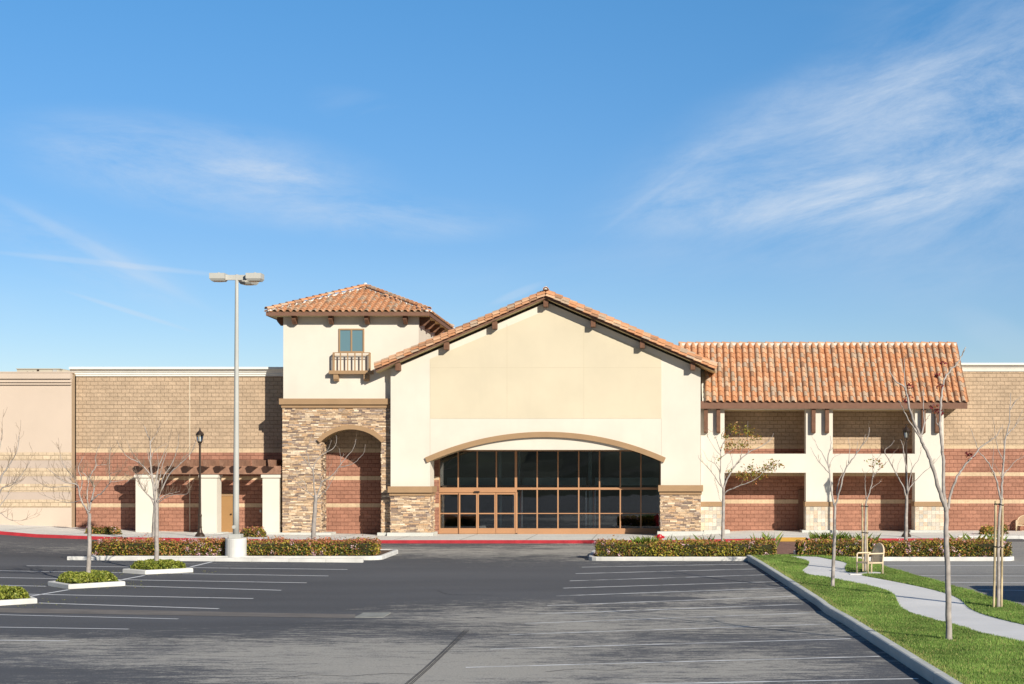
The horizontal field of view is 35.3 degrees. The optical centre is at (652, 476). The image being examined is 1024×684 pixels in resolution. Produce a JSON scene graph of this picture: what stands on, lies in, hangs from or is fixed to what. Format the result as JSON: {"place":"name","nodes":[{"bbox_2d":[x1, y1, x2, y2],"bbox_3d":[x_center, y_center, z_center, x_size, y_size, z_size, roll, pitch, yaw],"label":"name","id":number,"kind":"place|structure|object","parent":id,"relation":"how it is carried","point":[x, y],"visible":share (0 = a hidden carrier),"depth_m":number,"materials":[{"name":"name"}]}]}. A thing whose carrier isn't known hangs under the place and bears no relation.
{"place":"outdoors","nodes":[
{"label":"outdoors","id":0,"kind":"place"},
{"bbox_2d":[0,535,1023,683],"bbox_3d":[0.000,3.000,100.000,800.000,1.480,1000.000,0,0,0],"label":"parking lot","id":1,"kind":"structure","parent":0,"point":[423,624],"depth_m":39.32,"materials":[{"name":"grey asphalt"}]},
{"bbox_2d":[0,595,36,605],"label":"planter kerb","id":2,"kind":"structure","parent":1,"relation":"on","point":[32,600],"depth_m":45.89,"materials":[{"name":"white concrete"}]},
{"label":"planter soil","id":3,"kind":"structure","parent":2,"relation":"in","visible":0},
{"bbox_2d":[0,585,30,599],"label":"ground cover mound","id":4,"kind":"object","parent":3,"relation":"on","point":[13,592],"visible":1,"depth_m":46.17,"materials":[{"name":"green plant"}]},
{"bbox_2d":[0,409,41,523],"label":"bare tree","id":5,"kind":"object","parent":3,"relation":"on","point":[16,476],"visible":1,"depth_m":46.54,"materials":[{"name":"grey plant"}]},
{"bbox_2d":[0,372,75,526],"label":"neighbour building","id":6,"kind":"structure","parent":1,"relation":"on","point":[40,407],"depth_m":82.40,"materials":[{"name":"beige paint"}]},
{"bbox_2d":[16,368,69,371],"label":"rooftop unit","id":7,"kind":"object","parent":6,"relation":"on","point":[40,370],"visible":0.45,"depth_m":88.00,"materials":[{"name":"paint"}]},
{"bbox_2d":[48,579,124,588],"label":"planter kerb","id":8,"kind":"structure","parent":1,"relation":"on","point":[83,585],"depth_m":51.24,"materials":[{"name":"white concrete"}]},
{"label":"planter soil","id":9,"kind":"structure","parent":8,"relation":"in","visible":0},
{"bbox_2d":[26,430,130,578],"bbox_3d":[-18.531,0.979,51.912,3.306,5.080,1.782,0,0,-6],"label":"bare tree","id":10,"kind":"object","parent":9,"relation":"on","point":[89,549],"visible":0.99,"depth_m":51.90,"materials":[{"name":"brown plant"}]},
{"bbox_2d":[56,569,118,583],"bbox_3d":[-18.412,3.270,52.001,1.761,0.422,1.656,0,0,-40],"label":"ground cover mound","id":11,"kind":"object","parent":9,"relation":"on","point":[68,577],"visible":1,"depth_m":51.53,"materials":[{"name":"green plant"}]},
{"bbox_2d":[9,567,215,606],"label":"fallen leaves","id":12,"kind":"object","parent":1,"relation":"on","point":[107,587],"visible":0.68,"depth_m":51.86,"materials":[{"name":"brown plant"}]},
{"bbox_2d":[123,567,192,573],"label":"planter kerb","id":13,"kind":"structure","parent":1,"relation":"on","point":[156,571],"depth_m":56.65,"materials":[{"name":"white concrete"}]},
{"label":"planter soil","id":14,"kind":"structure","parent":13,"relation":"in","visible":0},
{"bbox_2d":[109,413,198,568],"bbox_3d":[-17.653,0.527,57.126,3.266,5.761,1.383,0,0,0],"label":"bare tree","id":15,"kind":"object","parent":14,"relation":"on","point":[156,543],"visible":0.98,"depth_m":57.15,"materials":[{"name":"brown plant"}]},
{"bbox_2d":[130,558,185,569],"bbox_3d":[-17.703,3.154,57.132,1.664,0.435,1.301,0,0,-43],"label":"ground cover mound","id":16,"kind":"object","parent":14,"relation":"on","point":[151,564],"visible":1,"depth_m":56.87,"materials":[{"name":"green plant"}]},
{"bbox_2d":[0,562,346,640],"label":"stall lines","id":17,"kind":"object","parent":1,"relation":"on","point":[141,596],"visible":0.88,"depth_m":48.82,"materials":[{"name":"white paint"}]},
{"bbox_2d":[0,608,354,617],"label":"valley gutter","id":18,"kind":"object","parent":1,"relation":"on","point":[93,611],"visible":1,"depth_m":43.34,"materials":[{"name":"concrete"}]},
{"bbox_2d":[67,556,363,562],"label":"curb","id":19,"kind":"structure","parent":1,"relation":"on","point":[229,559],"depth_m":62.32,"materials":[{"name":"white concrete"}]},
{"bbox_2d":[91,549,397,559],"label":"island kerb","id":20,"kind":"structure","parent":1,"relation":"on","point":[388,554],"depth_m":63.01,"materials":[{"name":"white concrete"}]},
{"bbox_2d":[96,550,392,555],"bbox_3d":[-16.528,3.134,65.300,11.470,0.106,4.600,0,0,0],"label":"planting bed","id":21,"kind":"object","parent":20,"relation":"on","point":[383,551],"visible":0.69,"depth_m":63.64,"materials":[{"name":"soil"}]},
{"bbox_2d":[91,532,224,555],"bbox_3d":[-19.798,2.776,64.344,5.647,0.999,1.996,0,0,0],"label":"flowering hedge","id":22,"kind":"object","parent":21,"relation":"on","point":[207,546],"visible":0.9,"depth_m":63.61,"materials":[{"name":"green plant"}]},
{"bbox_2d":[135,433,180,538],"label":"bare tree","id":23,"kind":"object","parent":21,"relation":"on","point":[153,528],"visible":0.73,"depth_m":66.51,"materials":[{"name":"grey plant"}]},
{"bbox_2d":[209,272,263,557],"bbox_3d":[-16.513,-2.419,63.870,2.040,11.352,1.865,0,0,0],"label":"parking light","id":24,"kind":"object","parent":21,"relation":"on","point":[235,544],"visible":0.98,"depth_m":63.26,"materials":[{"name":"white metal"}]},
{"bbox_2d":[247,534,381,555],"bbox_3d":[-13.724,2.814,64.318,5.440,0.931,1.993,0,0,0],"label":"flowering hedge","id":25,"kind":"object","parent":21,"relation":"on","point":[326,546],"visible":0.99,"depth_m":63.61,"materials":[{"name":"green plant"}]},
{"bbox_2d":[290,429,363,538],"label":"bare tree","id":26,"kind":"object","parent":21,"relation":"on","point":[313,529],"visible":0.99,"depth_m":66.35,"materials":[{"name":"grey plant"}]},
{"bbox_2d":[355,613,390,617],"bbox_3d":[-7.472,3.761,42.635,0.763,0.112,1.408,0,0,0],"label":"drain pad","id":27,"kind":"object","parent":1,"relation":"on","point":[372,615],"visible":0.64,"depth_m":42.42,"materials":[{"name":"concrete"}]},
{"bbox_2d":[0,531,777,542],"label":"red kerb","id":28,"kind":"structure","parent":1,"relation":"on","point":[382,541],"depth_m":75.00,"materials":[{"name":"paint"}]},
{"bbox_2d":[405,630,468,683],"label":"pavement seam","id":29,"kind":"object","parent":1,"relation":"on","point":[427,665],"visible":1,"depth_m":30.94,"materials":[{"name":"black asphalt"}]},
{"bbox_2d":[273,590,641,678],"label":"asphalt cracks","id":30,"kind":"object","parent":1,"relation":"on","point":[477,617],"visible":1,"depth_m":28.81,"materials":[{"name":"grey asphalt"}]},
{"bbox_2d":[69,283,1023,535],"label":"store building","id":31,"kind":"structure","parent":1,"relation":"on","point":[545,410],"depth_m":81.58,"materials":[{"name":"beige paint"}]},
{"bbox_2d":[221,496,232,531],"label":"steel door","id":32,"kind":"structure","parent":31,"relation":"in","point":[226,501],"depth_m":82.99,"materials":[{"name":"brown metal"}]},
{"bbox_2d":[339,329,363,351],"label":"tower window","id":33,"kind":"structure","parent":31,"relation":"in","point":[350,340],"depth_m":80.98,"materials":[{"name":"teal glass"}]},
{"bbox_2d":[589,550,747,560],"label":"island kerb","id":34,"kind":"structure","parent":1,"relation":"on","point":[592,557],"depth_m":62.60,"materials":[{"name":"white concrete"}]},
{"bbox_2d":[466,564,917,683],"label":"stall lines","id":35,"kind":"object","parent":1,"relation":"on","point":[688,628],"visible":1,"depth_m":37.77,"materials":[{"name":"white paint"}]},
{"bbox_2d":[776,542,795,554],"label":"brick crosswalk","id":36,"kind":"structure","parent":1,"relation":"on","point":[788,548],"depth_m":70.28,"materials":[{"name":"brown brick"}]},
{"bbox_2d":[778,537,806,540],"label":"curb ramp","id":37,"kind":"structure","parent":36,"relation":"on","point":[792,538],"depth_m":75.72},
{"bbox_2d":[746,555,962,683],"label":"median kerb","id":38,"kind":"structure","parent":1,"relation":"on","point":[932,674],"depth_m":35.08,"materials":[{"name":"concrete"}]},
{"bbox_2d":[808,538,959,540],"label":"red kerb","id":39,"kind":"structure","parent":1,"relation":"on","point":[890,539],"depth_m":75.02,"materials":[{"name":"paint"}]},
{"bbox_2d":[793,550,1013,560],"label":"island kerb","id":40,"kind":"structure","parent":1,"relation":"on","point":[1010,558],"depth_m":62.50,"materials":[{"name":"white concrete"}]},
{"bbox_2d":[958,536,1023,538],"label":"grey kerb","id":41,"kind":"structure","parent":1,"relation":"on","point":[1015,537],"depth_m":77.50,"materials":[{"name":"white concrete"}]},
{"bbox_2d":[0,524,1023,539],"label":"sidewalk","id":42,"kind":"structure","parent":0,"point":[48,530],"depth_m":78.74,"materials":[{"name":"concrete"}]},
{"bbox_2d":[84,524,122,534],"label":"round shrub","id":43,"kind":"object","parent":42,"relation":"on","point":[109,530],"visible":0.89,"depth_m":77.25,"materials":[{"name":"green plant"}]},
{"bbox_2d":[195,428,204,536],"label":"street lamp","id":44,"kind":"object","parent":42,"relation":"on","point":[199,533],"visible":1,"depth_m":76.85,"materials":[{"name":"brown metal"}]},
{"bbox_2d":[128,460,282,533],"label":"pergola","id":45,"kind":"object","parent":42,"relation":"on","point":[211,503],"visible":0.65,"depth_m":81.00,"materials":[{"name":"beige paint"}]},
{"bbox_2d":[240,524,266,536],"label":"round shrub","id":46,"kind":"object","parent":42,"relation":"on","point":[253,531],"visible":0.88,"depth_m":77.06,"materials":[{"name":"green plant"}]},
{"bbox_2d":[901,424,910,536],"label":"street lamp","id":47,"kind":"object","parent":42,"relation":"on","point":[906,428],"visible":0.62,"depth_m":76.35,"materials":[{"name":"brown metal"}]},
{"bbox_2d":[978,524,996,534],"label":"round shrub","id":48,"kind":"object","parent":42,"relation":"on","point":[988,529],"visible":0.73,"depth_m":78.72,"materials":[{"name":"green plant"}]},
{"bbox_2d":[996,524,1008,533],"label":"round shrub","id":49,"kind":"object","parent":42,"relation":"on","point":[1005,528],"visible":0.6,"depth_m":79.06,"materials":[{"name":"green plant"}]},
{"bbox_2d":[1016,515,1023,530],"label":"metal bench","id":50,"kind":"object","parent":42,"relation":"on","point":[1020,522],"visible":1,"depth_m":82.55,"materials":[{"name":"beige metal"}]},
{"bbox_2d":[0,0,1023,371],"label":"sky","id":51,"kind":"structure","parent":0,"point":[673,171],"materials":[{"name":"blue"}]},
{"bbox_2d":[593,554,745,556],"bbox_3d":[1.186,3.159,65.000,7.330,0.072,4.800,0,0,0],"label":"planting bed","id":52,"kind":"object","parent":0,"point":[668,556],"visible":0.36,"depth_m":63.20,"materials":[{"name":"soil"}]},
{"bbox_2d":[630,535,661,543],"bbox_3d":[-0.280,2.766,64.325,1.342,0.792,1.102,0,0,0],"label":"grass tuft","id":53,"kind":"object","parent":52,"relation":"on","point":[638,539],"visible":0.27,"depth_m":64.14,"materials":[{"name":"green plant"}]},
{"bbox_2d":[654,534,664,539],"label":"fire hydrant","id":54,"kind":"object","parent":52,"relation":"on","point":[659,535],"visible":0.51,"depth_m":65.92,"materials":[{"name":"red metal"}]},
{"bbox_2d":[592,535,778,556],"bbox_3d":[1.301,2.802,63.895,7.488,0.903,1.856,0,0,0],"label":"flowering hedge","id":55,"kind":"object","parent":52,"relation":"on","point":[688,546],"visible":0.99,"depth_m":63.20,"materials":[{"name":"green plant"}]},
{"bbox_2d":[656,533,714,540],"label":"grass tuft","id":56,"kind":"object","parent":52,"relation":"on","point":[671,539],"visible":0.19,"depth_m":65.55,"materials":[{"name":"green plant"}]},
{"bbox_2d":[698,422,784,540],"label":"bare tree","id":57,"kind":"object","parent":52,"relation":"on","point":[746,474],"visible":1,"depth_m":66.37,"materials":[{"name":"brown plant"}]},
{"bbox_2d":[750,530,782,546],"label":"grass tuft","id":58,"kind":"object","parent":52,"relation":"on","point":[770,537],"visible":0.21,"depth_m":65.12,"materials":[{"name":"green plant"}]},
{"bbox_2d":[792,556,1023,640],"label":"footpath","id":59,"kind":"structure","parent":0,"point":[930,603],"depth_m":44.90,"materials":[{"name":"concrete"}]},
{"bbox_2d":[880,542,1023,605],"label":"side lot","id":60,"kind":"structure","parent":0,"point":[1013,580],"depth_m":57.02,"materials":[{"name":"grey asphalt"}]},
{"bbox_2d":[919,565,1023,590],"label":"side lot lines","id":61,"kind":"object","parent":60,"relation":"on","point":[974,565],"visible":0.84,"depth_m":60.23,"materials":[{"name":"white paint"}]},
{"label":"lawn base","id":62,"kind":"structure","parent":0,"visible":0},
{"bbox_2d":[810,424,869,586],"bbox_3d":[5.791,0.899,49.720,1.833,5.266,0.840,0,0,0],"label":"bare tree","id":63,"kind":"object","parent":62,"relation":"on","point":[833,549],"visible":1,"depth_m":49.59,"materials":[{"name":"grey plant"}]},
{"bbox_2d":[848,573,877,574],"bbox_3d":[7.344,3.384,54.774,1.250,0.104,1.100,0,0,0],"label":"bench pad","id":64,"kind":"object","parent":62,"relation":"on","point":[858,573],"visible":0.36,"depth_m":54.62,"materials":[{"name":"concrete"}]},
{"bbox_2d":[856,543,884,573],"bbox_3d":[7.490,2.815,54.697,0.747,1.046,0.779,0,0,-24],"label":"metal bench","id":65,"kind":"object","parent":64,"relation":"on","point":[877,553],"visible":1,"depth_m":54.76,"materials":[{"name":"beige metal"}]},
{"bbox_2d":[861,503,866,570],"bbox_3d":[7.405,2.185,55.919,0.227,2.473,0.134,0,0,0],"label":"tree stake","id":66,"kind":"object","parent":62,"relation":"on","point":[862,506],"visible":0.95,"depth_m":55.89,"materials":[{"name":"beige wood"}]},
{"bbox_2d":[866,505,868,570],"bbox_3d":[7.502,2.210,55.949,0.142,2.421,0.134,0,0,0],"label":"tree stake","id":67,"kind":"object","parent":62,"relation":"on","point":[867,532],"visible":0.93,"depth_m":55.93,"materials":[{"name":"beige wood"}]},
{"bbox_2d":[864,446,895,570],"bbox_3d":[8.014,1.144,56.109,1.603,4.498,0.645,0,0,-44],"label":"bare tree","id":68,"kind":"object","parent":62,"relation":"on","point":[879,464],"visible":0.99,"depth_m":55.90,"materials":[{"name":"grey plant"}]},
{"bbox_2d":[751,554,1023,683],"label":"lawn grass","id":69,"kind":"structure","parent":62,"relation":"on","point":[965,655],"depth_m":38.53,"materials":[{"name":"green plant"}]},
{"bbox_2d":[889,347,1001,638],"bbox_3d":[6.020,0.376,33.529,2.639,6.294,0.910,0,0,-28],"label":"bare tree","id":70,"kind":"object","parent":62,"relation":"on","point":[946,507],"visible":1,"depth_m":33.43,"materials":[{"name":"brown plant"}]},
{"bbox_2d":[969,393,1023,607],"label":"bare tree","id":71,"kind":"object","parent":62,"relation":"on","point":[998,541],"visible":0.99,"depth_m":43.52,"materials":[{"name":"grey plant"}]},
{"bbox_2d":[992,501,1000,606],"bbox_3d":[9.399,2.181,43.546,0.254,3.018,0.134,0,0,0],"label":"tree stake","id":72,"kind":"object","parent":62,"relation":"on","point":[994,546],"visible":0.98,"depth_m":43.52,"materials":[{"name":"beige wood"}]},
{"bbox_2d":[999,499,1003,606],"bbox_3d":[9.505,2.142,43.566,0.182,3.096,0.134,0,0,0],"label":"tree stake","id":73,"kind":"object","parent":62,"relation":"on","point":[1001,546],"visible":0.95,"depth_m":43.54,"materials":[{"name":"beige wood"}]},
{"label":"planting bed","id":74,"kind":"structure","parent":0,"visible":0},
{"bbox_2d":[808,531,848,540],"bbox_3d":[7.196,2.681,65.012,1.735,0.944,1.279,0,0,0],"label":"grass tuft","id":75,"kind":"object","parent":74,"relation":"on","point":[816,535],"visible":0.23,"depth_m":64.87,"materials":[{"name":"green plant"}]},
{"bbox_2d":[823,532,880,540],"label":"grass tuft","id":76,"kind":"object","parent":74,"relation":"on","point":[857,537],"visible":0.21,"depth_m":65.02,"materials":[{"name":"green plant"}]},
{"bbox_2d":[795,533,1012,556],"bbox_3d":[9.992,2.771,63.837,8.663,1.030,2.060,0,0,0],"label":"flowering hedge","id":77,"kind":"object","parent":74,"relation":"on","point":[960,547],"visible":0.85,"depth_m":63.11,"materials":[{"name":"green plant"}]},
{"bbox_2d":[884,436,940,539],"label":"bare tree","id":78,"kind":"object","parent":74,"relation":"on","point":[906,515],"visible":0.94,"depth_m":66.35,"materials":[{"name":"grey plant"}]},
{"bbox_2d":[949,532,1007,539],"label":"grass tuft","id":79,"kind":"object","parent":74,"relation":"on","point":[984,536],"visible":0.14,"depth_m":65.49,"materials":[{"name":"green plant"}]}
]}

